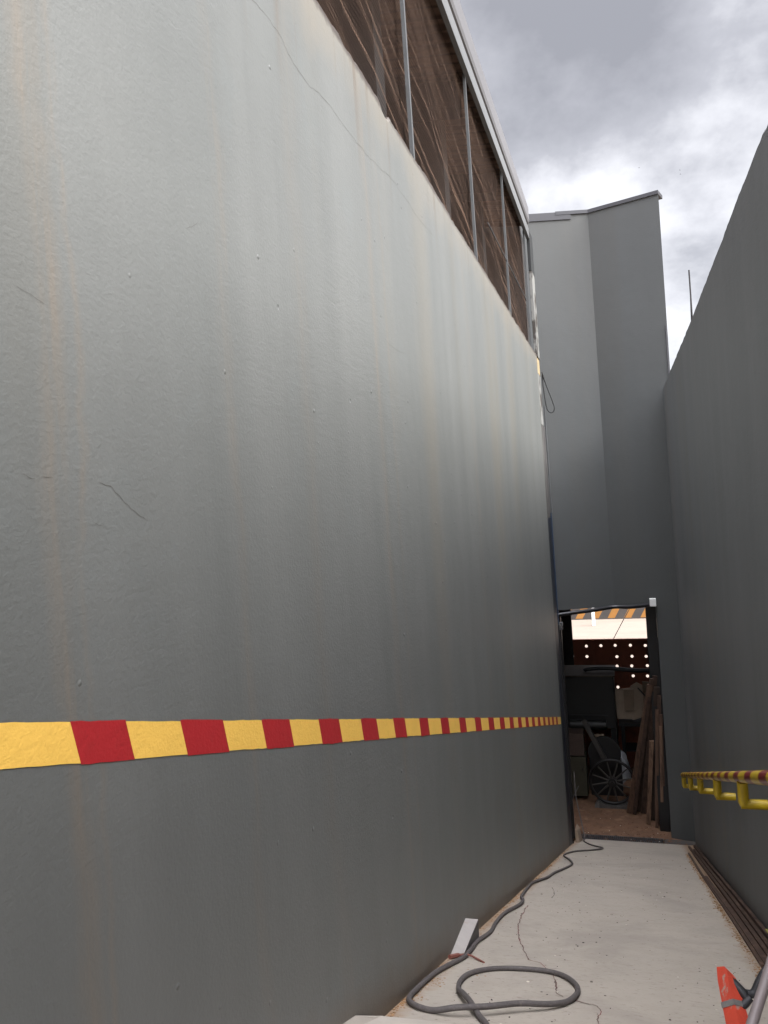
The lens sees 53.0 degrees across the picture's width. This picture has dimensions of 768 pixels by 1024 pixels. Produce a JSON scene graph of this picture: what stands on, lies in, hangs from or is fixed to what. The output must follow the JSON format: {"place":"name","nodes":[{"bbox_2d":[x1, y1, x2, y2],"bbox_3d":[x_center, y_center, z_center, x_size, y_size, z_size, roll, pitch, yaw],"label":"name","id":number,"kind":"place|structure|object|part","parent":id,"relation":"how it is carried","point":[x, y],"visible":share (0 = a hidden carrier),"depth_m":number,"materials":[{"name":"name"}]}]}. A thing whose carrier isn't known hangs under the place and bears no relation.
{"place":"outdoors","nodes":[
{"label":"outdoors","id":0,"kind":"place"},
{"bbox_2d":[385,839,767,1023],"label":"ramp","id":1,"kind":"structure","parent":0,"point":[633,977],"depth_m":5.08,"materials":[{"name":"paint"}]},
{"bbox_2d":[343,1015,448,1023],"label":"concrete wedge","id":2,"kind":"object","parent":1,"relation":"on","point":[359,1019],"visible":1,"depth_m":3.32,"materials":[{"name":"white concrete"}]},
{"bbox_2d":[392,969,477,1009],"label":"straw bits","id":3,"kind":"object","parent":1,"relation":"on","point":[420,991],"visible":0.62,"depth_m":3.95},
{"bbox_2d":[451,918,478,953],"bbox_3d":[0.529,2.812,4.985,0.073,0.187,0.520,-4,0,17],"label":"steel offcut","id":4,"kind":"object","parent":1,"relation":"on","point":[468,935],"visible":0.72,"depth_m":5.01,"materials":[{"name":"silver metal"}]},
{"bbox_2d":[448,953,484,962],"bbox_3d":[0.505,2.688,4.657,0.226,0.044,0.098,-4,0,17],"label":"stick","id":5,"kind":"object","parent":1,"relation":"on","point":[454,955],"visible":0.97,"depth_m":4.66,"materials":[{"name":"brown wood"}]},
{"bbox_2d":[388,847,568,1016],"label":"wall foot dirt","id":6,"kind":"structure","parent":1,"relation":"on","point":[393,1013],"depth_m":6.10,"materials":[{"name":"brown soil"}]},
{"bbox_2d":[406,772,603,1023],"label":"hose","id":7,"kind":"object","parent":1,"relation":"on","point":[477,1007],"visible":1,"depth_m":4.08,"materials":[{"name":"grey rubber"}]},
{"bbox_2d":[517,905,545,967],"bbox_3d":[1.036,3.047,5.595,0.141,0.779,2.241,-4,0,6],"label":"floor crack","id":8,"kind":"object","parent":1,"relation":"on","point":[520,939],"visible":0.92,"depth_m":5.32,"materials":[{"name":"grey concrete"}]},
{"bbox_2d":[527,231,573,845],"bbox_3d":[2.805,0.729,12.879,0.097,10.670,0.788,-4,0,21],"label":"steel jamb","id":9,"kind":"object","parent":1,"relation":"on","point":[547,486],"visible":0.7,"depth_m":12.75,"materials":[{"name":"black paint"}]},
{"bbox_2d":[541,372,554,412],"bbox_3d":[2.738,-1.994,12.857,0.201,0.694,0.058,-4,0,-9],"label":"cable loop","id":10,"kind":"object","parent":9,"relation":"hanging from","point":[548,392],"visible":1,"depth_m":12.85,"materials":[{"name":"black rubber"}]},
{"bbox_2d":[575,824,582,842],"bbox_3d":[3.439,5.756,13.534,0.108,0.569,0.644,-4,0,17],"label":"broken brick","id":11,"kind":"object","parent":1,"relation":"on","point":[578,837],"visible":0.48,"depth_m":13.38,"materials":[{"name":"beige brick"}]},
{"bbox_2d":[575,1000,601,1023],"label":"floor crack","id":12,"kind":"object","parent":1,"relation":"on","point":[598,1015],"visible":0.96,"depth_m":3.72,"materials":[{"name":"grey concrete"}]},
{"bbox_2d":[454,853,739,1022],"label":"dark grit","id":13,"kind":"object","parent":1,"relation":"on","point":[596,942],"visible":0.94,"depth_m":5.12,"materials":[{"name":"grey gravel"}]},
{"bbox_2d":[581,834,695,844],"bbox_3d":[4.590,6.053,13.960,2.150,0.228,0.237,-4,0,17],"label":"drain grate","id":14,"kind":"object","parent":1,"relation":"on","point":[619,838],"visible":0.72,"depth_m":14.00,"materials":[{"name":"grey metal"}]},
{"bbox_2d":[685,854,760,975],"bbox_3d":[3.369,3.950,8.042,0.099,2.820,8.005,-4,0,17],"label":"sawdust line","id":15,"kind":"object","parent":1,"relation":"on","point":[721,910],"visible":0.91,"depth_m":6.58,"materials":[{"name":"brown wood"}]},
{"bbox_2d":[688,853,763,967],"bbox_3d":[3.524,4.042,8.336,0.031,2.675,7.556,-4,0,17],"label":"iron bar","id":16,"kind":"object","parent":1,"relation":"on","point":[751,948],"visible":0.94,"depth_m":6.03,"materials":[{"name":"brown metal"}]},
{"bbox_2d":[688,846,767,955],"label":"iron bar","id":17,"kind":"object","parent":1,"relation":"on","point":[763,947],"visible":0.95,"depth_m":6.84,"materials":[{"name":"brown metal"}]},
{"bbox_2d":[693,849,767,948],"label":"iron bar","id":18,"kind":"object","parent":1,"relation":"on","point":[762,937],"visible":0.78,"depth_m":6.81,"materials":[{"name":"metal"}]},
{"bbox_2d":[693,845,767,939],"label":"iron bar","id":19,"kind":"object","parent":18,"relation":"on","point":[754,918],"visible":0.87,"depth_m":7.31,"materials":[{"name":"brown metal"}]},
{"bbox_2d":[704,876,766,964],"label":"iron bar","id":20,"kind":"object","parent":1,"relation":"on","point":[754,944],"visible":0.84,"depth_m":5.98,"materials":[{"name":"brown metal"}]},
{"bbox_2d":[717,966,763,1023],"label":"red stand","id":21,"kind":"object","parent":1,"relation":"on","point":[737,997],"visible":0.75,"depth_m":3.27,"materials":[{"name":"orange paint"}]},
{"bbox_2d":[745,956,767,1023],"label":"grey pipe","id":22,"kind":"object","parent":1,"relation":"on","point":[757,1005],"visible":1,"depth_m":2.45,"materials":[{"name":"metal"}]},
{"bbox_2d":[459,0,767,369],"label":"sky","id":23,"kind":"structure","parent":0,"point":[597,103],"materials":[{"name":"grey"}]},
{"bbox_2d":[572,618,657,687],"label":"yard pavement","id":24,"kind":"structure","parent":0,"point":[608,628],"depth_m":36.33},
{"bbox_2d":[591,612,594,625],"bbox_3d":[10.240,4.851,37.742,0.150,1.450,0.150,-4,0,17],"label":"bollard","id":25,"kind":"object","parent":24,"relation":"on","point":[593,618],"visible":0.45,"depth_m":37.67,"materials":[{"name":"white paint"}]},
{"bbox_2d":[571,607,645,619],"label":"hazard kerb","id":26,"kind":"structure","parent":24,"relation":"on","point":[621,613],"depth_m":39.39,"materials":[{"name":"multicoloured paint"}]},
{"bbox_2d":[573,766,679,843],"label":"room floor","id":27,"kind":"structure","parent":0,"point":[585,802],"depth_m":14.88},
{"bbox_2d":[568,728,588,795],"bbox_3d":[4.001,5.249,16.191,0.500,1.290,0.480,-4,0,17],"label":"side cupboard","id":28,"kind":"object","parent":27,"relation":"on","point":[578,759],"visible":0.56,"depth_m":15.99,"materials":[{"name":"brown wood"}]},
{"bbox_3d":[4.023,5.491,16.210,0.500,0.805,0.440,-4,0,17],"label":"lower door","id":29,"kind":"part","parent":28,"relation":"part of","materials":[{"name":"black wood"}]},
{"bbox_2d":[564,665,618,743],"bbox_3d":[4.523,4.716,16.851,1.170,2.485,1.228,-4,0,17],"label":"machine cabinet","id":30,"kind":"object","parent":27,"relation":"on","point":[590,698],"visible":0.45,"depth_m":16.41,"materials":[{"name":"black metal"}]},
{"bbox_2d":[583,666,648,672],"bbox_3d":[5.178,3.371,16.476,1.789,0.151,0.086,-4,0,17],"label":"black duct","id":31,"kind":"object","parent":30,"relation":"on","point":[622,669],"visible":0.84,"depth_m":16.50,"materials":[{"name":"paint"}]},
{"bbox_2d":[581,719,623,795],"bbox_3d":[4.566,5.123,16.065,0.752,1.666,0.519,-4,0,17],"label":"hand cart","id":32,"kind":"object","parent":27,"relation":"on","point":[600,748],"visible":0.86,"depth_m":16.00,"materials":[{"name":"black paint"}]},
{"bbox_2d":[589,759,632,808],"bbox_3d":[4.606,5.467,15.530,0.930,0.975,0.230,-4,0,17],"label":"spoked wheel","id":33,"kind":"object","parent":27,"relation":"on","point":[612,781],"visible":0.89,"depth_m":15.52,"materials":[{"name":"metal"}]},
{"bbox_2d":[573,638,666,767],"bbox_3d":[5.568,4.403,17.722,2.720,2.970,0.090,-4,0,17],"label":"perforated panel","id":34,"kind":"object","parent":27,"relation":"on","point":[607,652],"visible":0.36,"depth_m":17.76,"materials":[{"name":"metal"}]},
{"bbox_2d":[621,750,630,782],"bbox_3d":[5.018,5.479,16.344,0.430,0.906,0.271,-4,0,17],"label":"plastic sack","id":35,"kind":"object","parent":27,"relation":"on","point":[626,774],"visible":0.24,"depth_m":16.23,"materials":[{"name":"grey plastic"}]},
{"bbox_2d":[619,718,640,755],"bbox_3d":[5.801,5.199,16.870,1.170,1.350,0.750,-4,0,17],"label":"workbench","id":36,"kind":"object","parent":27,"relation":"on","point":[628,746],"visible":0.21,"depth_m":16.72,"materials":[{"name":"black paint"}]},
{"bbox_2d":[615,688,631,718],"bbox_3d":[5.270,4.192,16.882,0.360,0.670,0.097,-4,0,17],"label":"beige board","id":37,"kind":"object","parent":36,"relation":"on","point":[622,713],"visible":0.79,"depth_m":16.88,"materials":[{"name":"beige wood"}]},
{"bbox_2d":[630,682,643,719],"bbox_3d":[5.520,4.115,16.758,0.260,0.810,0.111,-4,0,17],"label":"beige board","id":38,"kind":"object","parent":36,"relation":"on","point":[637,711],"visible":0.88,"depth_m":16.74,"materials":[{"name":"beige wood"}]},
{"bbox_2d":[642,681,648,698],"bbox_3d":[5.931,4.093,16.836,0.500,0.760,0.106,-4,0,17],"label":"beige board","id":39,"kind":"object","parent":36,"relation":"on","point":[644,684],"visible":0.21,"depth_m":16.91,"materials":[{"name":"brown wood"}]},
{"bbox_2d":[579,800,689,844],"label":"floor shavings","id":40,"kind":"object","parent":27,"relation":"on","point":[621,826],"visible":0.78,"depth_m":14.54},
{"bbox_2d":[626,684,652,813],"bbox_3d":[4.864,4.553,14.676,0.098,2.759,1.088,-4,0,-14],"label":"leaning plank","id":41,"kind":"object","parent":27,"relation":"on","point":[635,769],"visible":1,"depth_m":14.73,"materials":[{"name":"brown wood"}]},
{"bbox_2d":[633,678,652,814],"bbox_3d":[4.910,4.489,14.613,0.072,2.871,1.014,-4,0,-12],"label":"leaning plank","id":42,"kind":"object","parent":27,"relation":"on","point":[645,726],"visible":1,"depth_m":14.62,"materials":[{"name":"brown wood"}]},
{"bbox_2d":[637,719,648,811],"bbox_3d":[5.002,4.518,14.716,0.082,2.802,1.053,-4,0,-7],"label":"leaning plank","id":43,"kind":"object","parent":27,"relation":"on","point":[640,793],"visible":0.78,"depth_m":14.96,"materials":[{"name":"brown wood"}]},
{"bbox_2d":[641,675,657,813],"bbox_3d":[5.040,4.460,14.640,0.092,2.911,0.997,-4,0,-5],"label":"leaning plank","id":44,"kind":"object","parent":27,"relation":"on","point":[645,783],"visible":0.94,"depth_m":14.71,"materials":[{"name":"brown wood"}]},
{"bbox_2d":[646,740,653,824],"bbox_3d":[4.982,5.071,14.415,0.078,1.695,0.405,-4,0,-8],"label":"leaning plank","id":45,"kind":"object","parent":27,"relation":"on","point":[650,774],"visible":1,"depth_m":14.39,"materials":[{"name":"brown wood"}]},
{"bbox_2d":[651,686,659,820],"bbox_3d":[5.084,4.563,14.472,0.101,2.697,0.640,-4,0,-7],"label":"leaning plank","id":46,"kind":"object","parent":27,"relation":"on","point":[656,691],"visible":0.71,"depth_m":14.53,"materials":[{"name":"brown wood"}]},
{"bbox_2d":[655,709,658,827],"bbox_3d":[5.058,4.765,14.270,0.064,2.291,0.344,-4,0,-11],"label":"leaning plank","id":47,"kind":"object","parent":27,"relation":"on","point":[656,756],"visible":1,"depth_m":14.23,"materials":[{"name":"brown wood"}]},
{"bbox_2d":[657,695,660,824],"bbox_3d":[5.126,4.635,14.340,0.073,2.541,0.402,-4,0,-7],"label":"leaning plank","id":48,"kind":"object","parent":27,"relation":"on","point":[659,702],"visible":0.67,"depth_m":14.18,"materials":[{"name":"brown wood"}]},
{"bbox_2d":[659,726,662,801],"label":"leaning plank","id":49,"kind":"object","parent":27,"relation":"on","point":[661,763],"visible":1,"depth_m":14.17,"materials":[{"name":"brown wood"}]},
{"bbox_2d":[659,714,664,785],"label":"leaning plank","id":50,"kind":"object","parent":27,"relation":"on","point":[660,718],"visible":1,"depth_m":14.16,"materials":[{"name":"brown wood"}]},
{"bbox_2d":[623,779,634,797],"bbox_3d":[5.271,5.730,16.028,0.637,0.361,0.524,-4,0,17],"label":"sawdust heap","id":51,"kind":"object","parent":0,"point":[626,790],"visible":0.16,"depth_m":15.96,"materials":[{"name":"brown wood"}]},
{"label":"ground","id":52,"kind":"structure","parent":0,"visible":0},
{"bbox_2d":[0,0,569,1023],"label":"retaining wall","id":53,"kind":"structure","parent":52,"relation":"on","point":[280,728],"depth_m":2.57,"materials":[{"name":"paint"}]},
{"bbox_2d":[318,0,531,346],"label":"netting screen","id":54,"kind":"object","parent":53,"relation":"attached to","point":[407,83],"visible":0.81,"depth_m":6.81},
{"bbox_2d":[342,0,527,339],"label":"gallery","id":55,"kind":"object","parent":52,"relation":"on","point":[424,138],"visible":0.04,"depth_m":8.73,"materials":[{"name":"brown wood"}]},
{"bbox_2d":[316,0,528,238],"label":"gallery roof","id":56,"kind":"structure","parent":55,"relation":"on","point":[451,22],"depth_m":8.17,"materials":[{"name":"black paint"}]},
{"bbox_2d":[521,190,694,841],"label":"end building","id":57,"kind":"structure","parent":52,"relation":"on","point":[604,363],"depth_m":14.27,"materials":[{"name":"grey metal"}]},
{"bbox_2d":[558,598,670,837],"bbox_3d":[4.192,3.793,14.245,1.920,4.370,0.517,-4,0,10],"label":"door frame","id":58,"kind":"object","parent":57,"relation":"attached to","point":[654,669],"visible":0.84,"depth_m":14.23,"materials":[{"name":"black paint"}]},
{"bbox_2d":[663,125,767,928],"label":"boundary wall","id":59,"kind":"structure","parent":52,"relation":"on","point":[715,391],"depth_m":6.61,"materials":[{"name":"paint"}]},
{"bbox_2d":[688,270,692,319],"bbox_3d":[3.721,-2.508,9.342,0.018,0.812,0.204,-4,0,17],"label":"antenna rod","id":60,"kind":"object","parent":59,"relation":"on","point":[691,310],"visible":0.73,"depth_m":9.26,"materials":[{"name":"grey metal"}]},
{"bbox_2d":[680,770,767,809],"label":"handrail","id":61,"kind":"object","parent":59,"relation":"attached to","point":[742,779],"visible":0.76,"depth_m":5.58,"materials":[{"name":"yellow metal"}]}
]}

